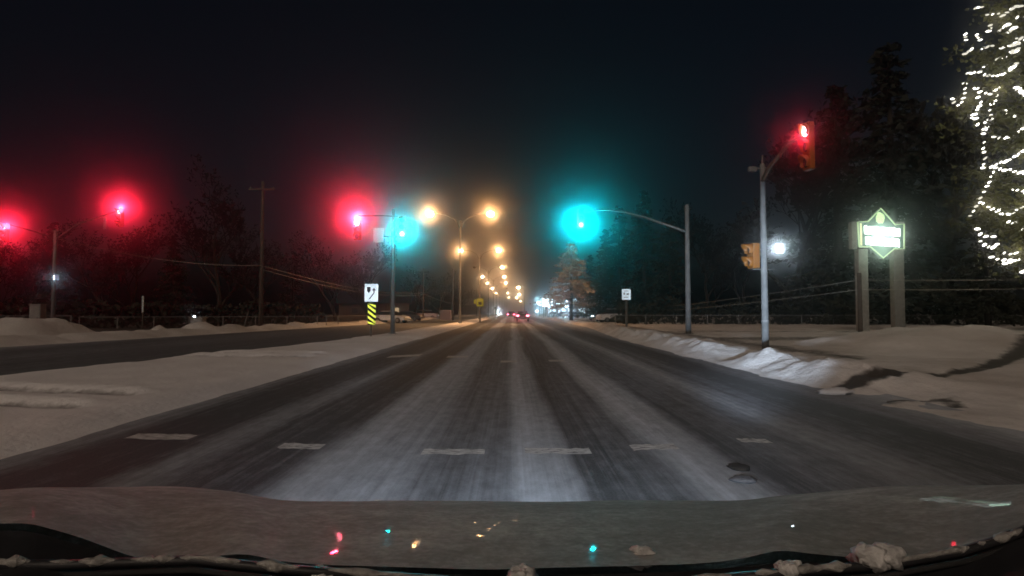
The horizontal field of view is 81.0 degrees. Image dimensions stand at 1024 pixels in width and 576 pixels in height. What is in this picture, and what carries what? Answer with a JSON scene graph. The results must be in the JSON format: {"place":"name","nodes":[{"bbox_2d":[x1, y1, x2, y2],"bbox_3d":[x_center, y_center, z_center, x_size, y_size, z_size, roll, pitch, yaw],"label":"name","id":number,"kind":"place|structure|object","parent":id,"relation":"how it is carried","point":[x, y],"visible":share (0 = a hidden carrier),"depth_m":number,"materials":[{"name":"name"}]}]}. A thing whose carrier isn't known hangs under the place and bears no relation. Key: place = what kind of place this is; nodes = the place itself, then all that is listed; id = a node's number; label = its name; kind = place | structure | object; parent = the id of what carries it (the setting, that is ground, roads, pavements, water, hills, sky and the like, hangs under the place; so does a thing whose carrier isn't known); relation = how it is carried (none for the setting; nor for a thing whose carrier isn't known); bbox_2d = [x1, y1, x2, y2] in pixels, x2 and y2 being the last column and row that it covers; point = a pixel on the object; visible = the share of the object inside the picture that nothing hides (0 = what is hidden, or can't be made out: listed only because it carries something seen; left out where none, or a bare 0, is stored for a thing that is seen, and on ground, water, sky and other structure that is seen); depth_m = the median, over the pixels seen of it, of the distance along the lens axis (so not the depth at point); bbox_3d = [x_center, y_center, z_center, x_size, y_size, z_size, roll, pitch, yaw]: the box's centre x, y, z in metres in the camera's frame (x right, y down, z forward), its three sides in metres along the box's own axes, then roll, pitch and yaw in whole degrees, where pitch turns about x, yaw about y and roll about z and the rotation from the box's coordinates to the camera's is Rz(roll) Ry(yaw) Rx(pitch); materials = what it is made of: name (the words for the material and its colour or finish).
{"place":"outdoors","nodes":[
{"label":"outdoors","id":0,"kind":"place"},
{"bbox_2d":[0,313,494,346],"bbox_3d":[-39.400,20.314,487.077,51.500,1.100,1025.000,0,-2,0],"label":"verge","id":1,"kind":"structure","parent":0,"point":[14,332],"depth_m":31.91,"materials":[{"name":"snow"}]},
{"bbox_2d":[0,227,36,303],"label":"bare tree","id":2,"kind":"object","parent":1,"relation":"on","point":[15,266],"visible":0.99,"depth_m":67.33,"materials":[{"name":"brown plant"}]},
{"bbox_2d":[28,304,47,318],"bbox_3d":[-30.013,1.943,37.950,0.800,1.850,0.585,0,-2,0],"label":"utility cabinet","id":3,"kind":"object","parent":1,"relation":"on","point":[36,311],"visible":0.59,"depth_m":37.72,"materials":[{"name":"grey metal"}]},
{"bbox_2d":[6,218,87,301],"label":"bare tree","id":4,"kind":"object","parent":1,"relation":"on","point":[31,261],"visible":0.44,"depth_m":75.49,"materials":[{"name":"brown plant"}]},
{"bbox_2d":[18,222,81,317],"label":"conifer tree","id":5,"kind":"object","parent":1,"relation":"on","point":[62,279],"visible":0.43,"depth_m":67.25,"materials":[{"name":"green plant"}]},
{"bbox_2d":[0,208,123,317],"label":"traffic light","id":6,"kind":"object","parent":1,"relation":"on","point":[119,216],"visible":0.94,"depth_m":39.81,"materials":[{"name":"metal"}]},
{"bbox_2d":[0,293,124,327],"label":"hedge","id":7,"kind":"object","parent":1,"relation":"on","point":[11,309],"visible":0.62,"depth_m":49.21,"materials":[{"name":"plant"}]},
{"bbox_2d":[39,230,141,323],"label":"bare tree","id":8,"kind":"object","parent":1,"relation":"on","point":[98,264],"visible":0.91,"depth_m":67.97,"materials":[{"name":"brown plant"}]},
{"bbox_2d":[88,206,189,319],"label":"bare tree","id":9,"kind":"object","parent":1,"relation":"on","point":[134,248],"visible":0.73,"depth_m":76.65,"materials":[{"name":"brown plant"}]},
{"bbox_2d":[142,296,143,328],"bbox_3d":[-28.283,1.901,45.951,0.140,2.575,0.070,0,-2,0],"label":"marker post","id":10,"kind":"object","parent":1,"relation":"on","point":[142,309],"visible":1,"depth_m":45.94,"materials":[{"name":"grey wood"}]},
{"bbox_2d":[190,316,206,322],"bbox_3d":[-22.961,2.563,43.933,0.980,1.090,0.680,0,-2,0],"label":"utility cabinet","id":11,"kind":"object","parent":1,"relation":"on","point":[193,319],"visible":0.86,"depth_m":43.64,"materials":[{"name":"grey"}]},
{"bbox_2d":[79,316,317,328],"bbox_3d":[-25.750,2.927,50.523,17.911,1.090,0.065,1,-2,-22],"label":"fence","id":12,"kind":"object","parent":1,"relation":"on","point":[153,320],"visible":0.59,"depth_m":50.42,"materials":[{"name":"metal"}]},
{"bbox_2d":[93,297,323,327],"bbox_3d":[-25.905,2.247,53.224,18.534,2.915,3.236,1,-3,-28],"label":"hedge","id":13,"kind":"object","parent":1,"relation":"on","point":[168,312],"visible":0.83,"depth_m":52.67,"materials":[{"name":"plant"}]},
{"bbox_2d":[169,153,252,323],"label":"bare tree","id":14,"kind":"object","parent":1,"relation":"on","point":[231,218],"visible":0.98,"depth_m":65.17,"materials":[{"name":"brown plant"}]},
{"bbox_2d":[201,223,294,305],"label":"bare tree","id":15,"kind":"object","parent":1,"relation":"on","point":[254,274],"visible":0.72,"depth_m":77.09,"materials":[{"name":"brown plant"}]},
{"bbox_2d":[249,181,274,325],"bbox_3d":[-20.917,-2.649,50.116,2.200,12.600,0.400,0,-2,0],"label":"utility pole","id":16,"kind":"object","parent":1,"relation":"on","point":[260,320],"visible":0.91,"depth_m":50.05,"materials":[{"name":"brown wood"}]},
{"bbox_2d":[58,238,260,265],"bbox_3d":[-25.738,-2.541,45.035,0.045,1.268,13.756,-2,-3,44],"label":"overhead wire","id":17,"kind":"object","parent":16,"relation":"attached to","point":[162,259],"visible":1,"depth_m":44.60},
{"bbox_2d":[263,266,414,293],"bbox_3d":[-18.737,-0.115,80.869,0.054,1.108,62.156,0,-2,4],"label":"overhead wire","id":18,"kind":"object","parent":16,"relation":"attached to","point":[335,284],"visible":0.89,"depth_m":64.30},
{"bbox_2d":[263,269,422,295],"bbox_3d":[-18.737,0.234,80.855,0.054,1.206,62.156,0,-2,4],"label":"overhead wire","id":19,"kind":"object","parent":16,"relation":"attached to","point":[329,286],"visible":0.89,"depth_m":63.07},
{"bbox_2d":[272,252,311,320],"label":"conifer tree","id":20,"kind":"object","parent":1,"relation":"on","point":[295,283],"visible":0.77,"depth_m":86.60,"materials":[{"name":"green plant"}]},
{"bbox_2d":[267,230,358,320],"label":"bare tree","id":21,"kind":"object","parent":1,"relation":"on","point":[338,270],"visible":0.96,"depth_m":90.50,"materials":[{"name":"brown plant"}]},
{"bbox_2d":[337,232,399,319],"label":"bare tree","id":22,"kind":"object","parent":1,"relation":"on","point":[374,263],"visible":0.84,"depth_m":106.37,"materials":[{"name":"brown plant"}]},
{"bbox_2d":[326,314,412,324],"bbox_3d":[-16.250,3.902,74.904,0.070,1.090,40.098,0,-2,2],"label":"fence","id":23,"kind":"object","parent":1,"relation":"on","point":[352,316],"visible":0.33,"depth_m":61.57,"materials":[{"name":"metal"}]},
{"bbox_2d":[399,311,424,320],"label":"car","id":24,"kind":"object","parent":1,"relation":"on","point":[414,316],"visible":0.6,"depth_m":92.11,"materials":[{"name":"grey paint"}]},
{"bbox_2d":[399,264,436,312],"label":"bare tree","id":25,"kind":"object","parent":1,"relation":"on","point":[414,289],"visible":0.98,"depth_m":117.92,"materials":[{"name":"brown plant"}]},
{"bbox_2d":[418,268,428,315],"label":"utility pole","id":26,"kind":"object","parent":1,"relation":"on","point":[423,292],"visible":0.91,"depth_m":111.95,"materials":[{"name":"brown wood"}]},
{"bbox_2d":[416,310,438,317],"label":"car","id":27,"kind":"object","parent":1,"relation":"on","point":[429,313],"visible":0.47,"depth_m":120.12,"materials":[{"name":"white paint"}]},
{"bbox_2d":[425,270,456,315],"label":"bare tree","id":28,"kind":"object","parent":1,"relation":"on","point":[444,288],"visible":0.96,"depth_m":188.80,"materials":[{"name":"brown plant"}]},
{"bbox_2d":[454,282,474,307],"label":"bare tree","id":29,"kind":"object","parent":1,"relation":"on","point":[456,292],"visible":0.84,"depth_m":259.55,"materials":[{"name":"brown plant"}]},
{"bbox_2d":[468,292,487,309],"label":"bare tree","id":30,"kind":"object","parent":1,"relation":"on","point":[485,304],"visible":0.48,"depth_m":379.52,"materials":[{"name":"brown plant"}]},
{"bbox_2d":[0,313,503,374],"bbox_3d":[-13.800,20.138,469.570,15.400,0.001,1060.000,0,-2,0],"label":"opposite road","id":31,"kind":"structure","parent":0,"point":[19,359],"depth_m":23.57,"materials":[{"name":"asphalt"}]},
{"bbox_2d":[376,311,410,322],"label":"car","id":32,"kind":"object","parent":31,"relation":"on","point":[384,316],"visible":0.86,"depth_m":73.34,"materials":[{"name":"white paint"}]},
{"bbox_2d":[440,310,450,319],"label":"utility cabinet","id":33,"kind":"object","parent":31,"relation":"on","point":[445,314],"visible":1,"depth_m":104.43,"materials":[{"name":"metal"}]},
{"bbox_2d":[452,269,453,320],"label":"utility pole","id":34,"kind":"object","parent":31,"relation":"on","point":[452,294],"visible":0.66,"depth_m":94.94,"materials":[{"name":"metal"}]},
{"bbox_2d":[0,313,506,459],"bbox_3d":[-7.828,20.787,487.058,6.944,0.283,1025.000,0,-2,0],"label":"median","id":35,"kind":"object","parent":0,"point":[42,409],"visible":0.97,"depth_m":10.37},
{"bbox_2d":[364,280,377,335],"bbox_3d":[-7.270,1.060,31.004,0.700,2.950,0.085,1,-2,-13],"label":"keep right sign","id":36,"kind":"object","parent":35,"relation":"on","point":[371,293],"visible":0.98,"depth_m":30.98,"materials":[{"name":"white metal"}]},
{"bbox_2d":[353,209,405,333],"bbox_3d":[-7.718,-0.924,34.949,3.041,7.440,0.725,0,-2,0],"label":"traffic light","id":37,"kind":"object","parent":35,"relation":"on","point":[378,235],"visible":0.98,"depth_m":34.98,"materials":[{"name":"metal"}]},
{"bbox_2d":[426,211,493,322],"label":"street lamp","id":38,"kind":"object","parent":35,"relation":"on","point":[431,214],"visible":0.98,"depth_m":67.09,"materials":[{"name":"metal"}]},
{"bbox_2d":[474,298,482,321],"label":"warning sign","id":39,"kind":"object","parent":35,"relation":"on","point":[479,302],"visible":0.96,"depth_m":79.96,"materials":[{"name":"yellow metal"}]},
{"bbox_2d":[458,249,500,318],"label":"street lamp","id":40,"kind":"object","parent":35,"relation":"on","point":[497,250],"visible":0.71,"depth_m":107.12,"materials":[{"name":"metal"}]},
{"bbox_2d":[473,266,503,316],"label":"street lamp","id":41,"kind":"object","parent":35,"relation":"on","point":[501,267],"visible":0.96,"depth_m":147.02,"materials":[{"name":"metal"}]},
{"bbox_2d":[481,276,505,315],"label":"street lamp","id":42,"kind":"object","parent":35,"relation":"on","point":[493,280],"visible":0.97,"depth_m":186.99,"materials":[{"name":"metal"}]},
{"bbox_2d":[336,291,411,318],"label":"house","id":43,"kind":"structure","parent":0,"point":[349,306],"depth_m":114.36,"materials":[{"name":"brick"}]},
{"bbox_2d":[351,307,357,313],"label":"window","id":44,"kind":"structure","parent":43,"relation":"in","point":[354,310],"depth_m":113.18,"materials":[{"name":"glass"}]},
{"bbox_2d":[0,313,1023,501],"bbox_3d":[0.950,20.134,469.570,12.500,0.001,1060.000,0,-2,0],"label":"road","id":45,"kind":"structure","parent":0,"point":[378,422],"depth_m":6.56,"materials":[{"name":"asphalt"}]},
{"bbox_2d":[126,434,196,439],"bbox_3d":[-3.787,1.607,6.487,0.707,0.001,0.331,0,-2,0],"label":"road marking","id":46,"kind":"object","parent":45,"relation":"on","point":[164,436],"visible":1,"depth_m":6.49,"materials":[{"name":"paint"}]},
{"bbox_2d":[278,443,325,448],"bbox_3d":[-2.116,1.589,6.035,0.443,0.001,0.308,0,-2,0],"label":"road marking","id":47,"kind":"object","parent":45,"relation":"on","point":[299,446],"visible":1,"depth_m":6.01,"materials":[{"name":"paint"}]},
{"bbox_2d":[387,354,421,357],"bbox_3d":[-3.283,2.084,18.431,1.659,0.001,0.735,2,-3,-38],"label":"road marking","id":48,"kind":"object","parent":45,"relation":"on","point":[404,355],"visible":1,"depth_m":18.58,"materials":[{"name":"paint"}]},
{"bbox_2d":[421,449,484,454],"bbox_3d":[-0.564,1.579,5.788,0.602,0.001,0.265,0,-2,0],"label":"road marking","id":49,"kind":"object","parent":45,"relation":"on","point":[454,451],"visible":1,"depth_m":5.79,"materials":[{"name":"paint"}]},
{"bbox_2d":[507,311,514,317],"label":"car","id":50,"kind":"object","parent":45,"relation":"on","point":[510,313],"visible":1,"depth_m":132.65,"materials":[{"name":"grey paint"}]},
{"bbox_2d":[0,484,1023,575],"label":"car hood","id":51,"kind":"object","parent":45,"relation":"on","point":[954,530],"visible":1,"depth_m":0.91,"materials":[{"name":"paint"}]},
{"bbox_2d":[507,563,538,575],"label":"snow clump","id":52,"kind":"object","parent":51,"relation":"on","point":[522,569],"visible":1,"depth_m":0.74,"materials":[{"name":"snow"}]},
{"bbox_2d":[627,545,655,570],"bbox_3d":[0.184,0.380,0.844,0.045,0.033,0.045,-2,-3,40],"label":"snow clump","id":53,"kind":"object","parent":51,"relation":"on","point":[641,550],"visible":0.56,"depth_m":0.83,"materials":[{"name":"snow"}]},
{"bbox_2d":[773,560,801,575],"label":"snow clump","id":54,"kind":"object","parent":51,"relation":"on","point":[788,568],"visible":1,"depth_m":0.74,"materials":[{"name":"snow"}]},
{"bbox_2d":[845,542,906,573],"bbox_3d":[0.461,0.341,0.760,0.057,0.038,0.049,1,-2,-23],"label":"snow clump","id":55,"kind":"object","parent":51,"relation":"on","point":[878,557],"visible":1,"depth_m":0.75,"materials":[{"name":"snow"}]},
{"bbox_2d":[516,312,528,320],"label":"car","id":56,"kind":"object","parent":45,"relation":"on","point":[522,315],"visible":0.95,"depth_m":85.72,"materials":[{"name":"grey paint"}]},
{"bbox_2d":[525,448,591,453],"bbox_3d":[0.443,1.580,5.824,0.637,0.001,0.276,0,-2,0],"label":"road marking","id":57,"kind":"object","parent":45,"relation":"on","point":[559,450],"visible":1,"depth_m":5.84,"materials":[{"name":"paint"}]},
{"bbox_2d":[629,443,678,450],"bbox_3d":[1.415,1.587,5.994,0.506,0.001,0.278,0,-2,-8],"label":"road marking","id":58,"kind":"object","parent":45,"relation":"on","point":[634,447],"visible":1,"depth_m":6.01,"materials":[{"name":"paint"}]},
{"bbox_2d":[727,462,749,470],"bbox_3d":[1.959,1.548,5.179,0.180,0.057,0.220,1,-2,-18],"label":"manhole cover","id":59,"kind":"object","parent":45,"relation":"on","point":[736,466],"visible":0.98,"depth_m":5.13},
{"bbox_2d":[728,474,756,483],"bbox_3d":[1.838,1.524,4.790,0.232,0.048,0.186,0,-2,0],"label":"manhole cover","id":60,"kind":"object","parent":45,"relation":"on","point":[743,478],"visible":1,"depth_m":4.74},
{"bbox_2d":[736,438,771,442],"bbox_3d":[2.534,1.599,6.288,0.302,0.001,0.244,0,-2,0],"label":"road marking","id":61,"kind":"object","parent":45,"relation":"on","point":[754,440],"visible":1,"depth_m":6.29,"materials":[{"name":"paint"}]},
{"bbox_2d":[0,0,1023,312],"label":"sky","id":62,"kind":"structure","parent":0,"point":[531,114],"materials":[{"name":"black"}]},
{"bbox_2d":[6,313,1023,374],"bbox_3d":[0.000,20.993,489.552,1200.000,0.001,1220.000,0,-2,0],"label":"ground","id":63,"kind":"structure","parent":0,"point":[328,314],"depth_m":241.94,"materials":[{"name":"snow"}]},
{"bbox_2d":[545,302,588,315],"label":"store building","id":64,"kind":"structure","parent":0,"point":[562,309],"depth_m":187.82,"materials":[{"name":"brick"}]},
{"bbox_2d":[528,313,1023,430],"bbox_3d":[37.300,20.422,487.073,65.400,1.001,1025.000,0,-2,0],"label":"roadside","id":65,"kind":"structure","parent":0,"point":[911,361],"depth_m":17.44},
{"bbox_2d":[542,298,548,316],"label":"panel sign","id":66,"kind":"object","parent":65,"relation":"on","point":[544,305],"visible":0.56,"depth_m":149.85,"materials":[{"name":"metal"}]},
{"bbox_2d":[530,244,602,319],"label":"conifer tree","id":67,"kind":"object","parent":65,"relation":"on","point":[568,296],"visible":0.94,"depth_m":91.67,"materials":[{"name":"green plant"}]},
{"bbox_2d":[573,255,602,319],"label":"conifer tree","id":68,"kind":"object","parent":65,"relation":"on","point":[589,272],"visible":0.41,"depth_m":103.89,"materials":[{"name":"green plant"}]},
{"bbox_2d":[575,229,617,317],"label":"conifer tree","id":69,"kind":"object","parent":65,"relation":"on","point":[604,244],"visible":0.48,"depth_m":89.86,"materials":[{"name":"green plant"}]},
{"bbox_2d":[596,309,621,321],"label":"car","id":70,"kind":"object","parent":65,"relation":"on","point":[605,315],"visible":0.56,"depth_m":77.00,"materials":[{"name":"white paint"}]},
{"bbox_2d":[589,206,641,321],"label":"conifer tree","id":71,"kind":"object","parent":65,"relation":"on","point":[621,248],"visible":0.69,"depth_m":84.04,"materials":[{"name":"green plant"}]},
{"bbox_2d":[609,314,634,322],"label":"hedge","id":72,"kind":"object","parent":65,"relation":"on","point":[618,318],"visible":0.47,"depth_m":73.72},
{"bbox_2d":[622,289,630,326],"bbox_3d":[8.199,1.620,43.006,0.620,3.101,0.106,0,-2,11],"label":"roadside sign","id":73,"kind":"object","parent":65,"relation":"on","point":[626,294],"visible":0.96,"depth_m":42.98,"materials":[{"name":"white metal"}]},
{"bbox_2d":[577,204,692,333],"bbox_3d":[7.412,-1.083,35.982,6.933,7.940,0.646,0,-2,-2],"label":"traffic light","id":74,"kind":"object","parent":65,"relation":"on","point":[580,218],"visible":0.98,"depth_m":36.04,"materials":[{"name":"metal"}]},
{"bbox_2d":[607,190,668,321],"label":"conifer tree","id":75,"kind":"object","parent":65,"relation":"on","point":[646,267],"visible":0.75,"depth_m":79.94,"materials":[{"name":"green plant"}]},
{"bbox_2d":[644,216,694,322],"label":"conifer tree","id":76,"kind":"object","parent":65,"relation":"on","point":[675,259],"visible":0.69,"depth_m":75.81,"materials":[{"name":"green plant"}]},
{"bbox_2d":[659,197,747,320],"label":"bare tree","id":77,"kind":"object","parent":65,"relation":"on","point":[694,235],"visible":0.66,"depth_m":84.62,"materials":[{"name":"brown plant"}]},
{"bbox_2d":[702,204,785,321],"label":"bare tree","id":78,"kind":"object","parent":65,"relation":"on","point":[732,265],"visible":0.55,"depth_m":79.17,"materials":[{"name":"brown plant"}]},
{"bbox_2d":[741,121,814,348],"bbox_3d":[7.062,-1.147,16.370,1.334,6.500,6.538,-1,-2,19],"label":"traffic light","id":79,"kind":"object","parent":65,"relation":"on","point":[805,139],"visible":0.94,"depth_m":18.92,"materials":[{"name":"metal"}]},
{"bbox_2d":[727,81,874,320],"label":"bare tree","id":80,"kind":"object","parent":65,"relation":"on","point":[754,233],"visible":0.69,"depth_m":68.83,"materials":[{"name":"brown plant"}]},
{"bbox_2d":[611,296,1023,324],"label":"hedge","id":81,"kind":"object","parent":65,"relation":"on","point":[742,309],"visible":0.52,"depth_m":65.42,"materials":[{"name":"plant"}]},
{"bbox_2d":[615,315,1023,324],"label":"fence","id":82,"kind":"object","parent":65,"relation":"on","point":[738,320],"visible":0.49,"depth_m":62.57,"materials":[{"name":"metal"}]},
{"bbox_2d":[815,387,854,394],"bbox_3d":[5.328,1.707,9.832,0.638,0.147,0.242,0,-2,0],"label":"snow chunk","id":83,"kind":"object","parent":65,"relation":"on","point":[837,391],"visible":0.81,"depth_m":9.77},
{"bbox_2d":[756,84,933,324],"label":"conifer tree","id":84,"kind":"object","parent":65,"relation":"on","point":[843,102],"visible":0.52,"depth_m":67.82,"materials":[{"name":"green plant"}]},
{"bbox_2d":[857,273,862,331],"bbox_3d":[14.727,0.960,25.389,0.190,3.212,0.200,0,-2,0],"label":"cable post","id":85,"kind":"object","parent":65,"relation":"on","point":[859,302],"visible":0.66,"depth_m":25.34,"materials":[{"name":"brown wood"}]},
{"bbox_2d":[667,290,854,310],"bbox_3d":[17.170,1.815,58.678,0.022,0.856,66.772,0,-2,4],"label":"overhead wire","id":86,"kind":"object","parent":85,"relation":"attached to","point":[779,299],"visible":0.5,"depth_m":33.17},
{"bbox_2d":[677,280,856,305],"bbox_3d":[17.170,1.371,58.695,0.022,0.782,66.772,0,-2,4],"label":"overhead wire","id":87,"kind":"object","parent":85,"relation":"attached to","point":[784,291],"visible":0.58,"depth_m":32.63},
{"bbox_2d":[862,288,1023,289],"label":"overhead wire","id":88,"kind":"object","parent":85,"relation":"attached to","point":[942,289],"visible":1,"depth_m":26.15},
{"bbox_2d":[885,279,1023,280],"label":"overhead wire","id":89,"kind":"object","parent":85,"relation":"attached to","point":[938,280],"visible":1,"depth_m":25.99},
{"bbox_2d":[848,208,905,330],"bbox_3d":[25.780,-1.303,42.326,3.759,8.688,0.620,0,-2,0],"label":"pylon sign","id":90,"kind":"object","parent":65,"relation":"on","point":[879,233],"visible":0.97,"depth_m":42.16,"materials":[{"name":"lit plastic panel"},{"name":"painted wood"},{"name":"painted metal"}]},
{"bbox_2d":[779,42,1023,324],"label":"conifer tree","id":91,"kind":"object","parent":65,"relation":"on","point":[875,142],"visible":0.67,"depth_m":63.20,"materials":[{"name":"green plant"}]},
{"bbox_2d":[846,47,1023,323],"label":"bare tree","id":92,"kind":"object","parent":65,"relation":"on","point":[946,145],"visible":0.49,"depth_m":62.62,"materials":[{"name":"brown plant"}]},
{"bbox_2d":[932,170,1023,325],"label":"conifer tree","id":93,"kind":"object","parent":65,"relation":"on","point":[1000,304],"visible":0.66,"depth_m":57.73,"materials":[{"name":"green plant"}]},
{"bbox_2d":[968,173,1023,211],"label":"bare tree","id":94,"kind":"object","parent":65,"relation":"on","point":[1015,181],"visible":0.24,"depth_m":60.78,"materials":[{"name":"brown plant"}]},
{"bbox_2d":[919,0,1023,284],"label":"bulb lit tree","id":95,"kind":"object","parent":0,"point":[1017,145],"visible":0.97,"depth_m":25.58,"materials":[{"name":"green plant"}]},
{"bbox_2d":[951,83,966,105],"bbox_3d":[18.884,-8.181,25.342,0.772,1.018,0.099,0,-2,0],"label":"string light","id":96,"kind":"object","parent":95,"relation":"attached to","point":[963,98],"visible":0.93,"depth_m":25.31,"materials":[{"name":"white plastic"}]},
{"bbox_2d":[970,96,981,119],"bbox_3d":[19.588,-7.600,25.346,0.551,1.042,0.154,0,-2,0],"label":"string light","id":97,"kind":"object","parent":95,"relation":"attached to","point":[974,114],"visible":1,"depth_m":25.32,"materials":[{"name":"white plastic"}]},
{"bbox_2d":[974,228,996,237],"bbox_3d":[19.802,-2.310,25.100,0.906,0.420,0.103,0,-2,1],"label":"string light","id":98,"kind":"object","parent":95,"relation":"attached to","point":[980,234],"visible":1,"depth_m":25.08,"materials":[{"name":"white plastic"}]},
{"bbox_2d":[979,240,999,248],"bbox_3d":[19.961,-1.809,25.096,0.875,0.369,0.120,0,-2,0],"label":"string light","id":99,"kind":"object","parent":95,"relation":"attached to","point":[994,246],"visible":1,"depth_m":25.07,"materials":[{"name":"white plastic"}]},
{"bbox_2d":[966,62,1018,76],"bbox_3d":[20.133,-9.106,24.840,1.948,0.316,1.238,0,-2,0],"label":"string light","id":100,"kind":"object","parent":95,"relation":"attached to","point":[1013,66],"visible":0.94,"depth_m":25.34,"materials":[{"name":"white plastic"}]},
{"bbox_2d":[989,165,1023,174],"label":"string light","id":101,"kind":"object","parent":95,"relation":"attached to","point":[991,166],"visible":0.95,"depth_m":25.19,"materials":[{"name":"white plastic"}]},
{"bbox_2d":[989,149,1023,167],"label":"string light","id":102,"kind":"object","parent":95,"relation":"attached to","point":[1005,161],"visible":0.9,"depth_m":25.21,"materials":[{"name":"white plastic"}]},
{"bbox_2d":[999,41,1020,48],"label":"string light","id":103,"kind":"object","parent":95,"relation":"attached to","point":[1013,44],"visible":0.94,"depth_m":24.09,"materials":[{"name":"white plastic"}]},
{"bbox_2d":[1005,5,1023,12],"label":"string light","id":104,"kind":"object","parent":95,"relation":"attached to","point":[1014,7],"visible":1,"depth_m":23.40,"materials":[{"name":"white plastic"}]},
{"bbox_2d":[1013,86,1023,96],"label":"string light","id":105,"kind":"object","parent":95,"relation":"attached to","point":[1020,91],"visible":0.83,"depth_m":24.27,"materials":[{"name":"white plastic"}]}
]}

